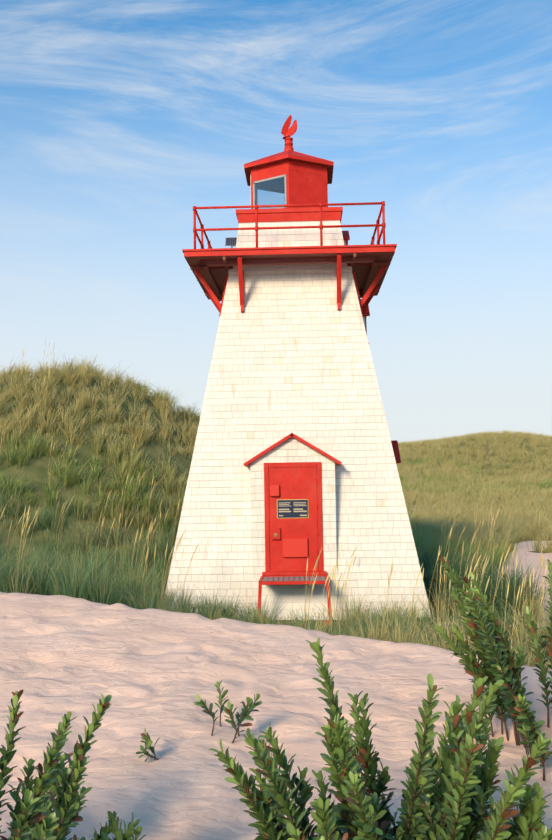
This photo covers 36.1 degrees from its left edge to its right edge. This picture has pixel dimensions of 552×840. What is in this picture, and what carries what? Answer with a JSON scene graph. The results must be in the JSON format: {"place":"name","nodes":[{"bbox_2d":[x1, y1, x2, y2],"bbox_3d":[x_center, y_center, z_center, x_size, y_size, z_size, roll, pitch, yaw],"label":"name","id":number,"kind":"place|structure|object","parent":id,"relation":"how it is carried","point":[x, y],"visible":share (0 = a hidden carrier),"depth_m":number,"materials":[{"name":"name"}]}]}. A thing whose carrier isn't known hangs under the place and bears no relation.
{"place":"outdoors","nodes":[
{"label":"outdoors","id":0,"kind":"place"},
{"bbox_2d":[0,375,551,839],"bbox_3d":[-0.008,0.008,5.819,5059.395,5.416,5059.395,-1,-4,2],"label":"dune","id":1,"kind":"structure","parent":0,"point":[152,671],"depth_m":6.45,"materials":[{"name":"beige sand"}]},
{"bbox_2d":[0,690,139,839],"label":"bayberry shrub stems","id":2,"kind":"object","parent":1,"relation":"on","point":[33,816],"visible":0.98,"depth_m":3.21,"materials":[{"name":"green plant"}]},
{"bbox_2d":[97,811,146,839],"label":"bayberry shrub stems","id":3,"kind":"object","parent":1,"relation":"on","point":[115,831],"visible":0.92,"depth_m":3.34,"materials":[{"name":"green plant"}]},
{"bbox_2d":[136,727,159,761],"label":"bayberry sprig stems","id":4,"kind":"object","parent":1,"relation":"on","point":[147,739],"visible":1,"depth_m":4.92,"materials":[{"name":"green plant"}]},
{"bbox_2d":[193,680,261,742],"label":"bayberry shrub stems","id":5,"kind":"object","parent":1,"relation":"on","point":[245,713],"visible":1,"depth_m":5.32,"materials":[{"name":"green plant"}]},
{"bbox_2d":[0,341,545,644],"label":"marram grass stalks","id":6,"kind":"object","parent":1,"relation":"on","point":[151,528],"visible":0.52,"depth_m":14.21,"materials":[{"name":"plant"}]},
{"bbox_2d":[0,353,551,565],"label":"marram grass","id":7,"kind":"structure","parent":1,"relation":"on","point":[526,524],"depth_m":23.62,"materials":[{"name":"green plant"}]},
{"bbox_2d":[165,115,430,624],"bbox_3d":[0.300,-1.057,15.651,4.520,9.640,5.014,-1,-4,2],"label":"lighthouse","id":8,"kind":"object","parent":1,"relation":"on","point":[296,458],"visible":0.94,"depth_m":14.22,"materials":[{"name":"white wood"}]},
{"bbox_2d":[208,637,551,839],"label":"bayberry shrub stems","id":9,"kind":"object","parent":1,"relation":"on","point":[451,803],"visible":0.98,"depth_m":3.11,"materials":[{"name":"green plant"}]},
{"bbox_2d":[305,545,549,660],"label":"marram grass stalks","id":10,"kind":"object","parent":1,"relation":"on","point":[542,597],"visible":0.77,"depth_m":10.82,"materials":[{"name":"plant"}]},
{"bbox_2d":[397,428,551,500],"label":"marram grass","id":11,"kind":"structure","parent":1,"relation":"on","point":[467,485],"depth_m":61.54,"materials":[{"name":"green plant"}]},
{"bbox_2d":[416,534,549,622],"bbox_3d":[3.449,2.693,14.980,2.828,1.105,5.815,-1,-4,2],"label":"marram grass thicket","id":12,"kind":"object","parent":1,"relation":"on","point":[514,584],"visible":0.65,"depth_m":14.20,"materials":[{"name":"green plant"}]},
{"bbox_2d":[416,782,551,839],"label":"bayberry shrub stems","id":13,"kind":"object","parent":1,"relation":"on","point":[522,822],"visible":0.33,"depth_m":3.13,"materials":[{"name":"green plant"}]},
{"bbox_2d":[434,557,551,780],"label":"bayberry shrub stems","id":14,"kind":"object","parent":1,"relation":"on","point":[485,630],"visible":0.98,"depth_m":5.24,"materials":[{"name":"green plant"}]},
{"bbox_2d":[0,486,551,668],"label":"marram grass","id":15,"kind":"structure","parent":0,"point":[82,577],"depth_m":11.84,"materials":[{"name":"green plant"}]},
{"bbox_2d":[0,0,551,442],"label":"sky","id":16,"kind":"structure","parent":0,"point":[119,119],"materials":[{"name":"blue"}]}
]}

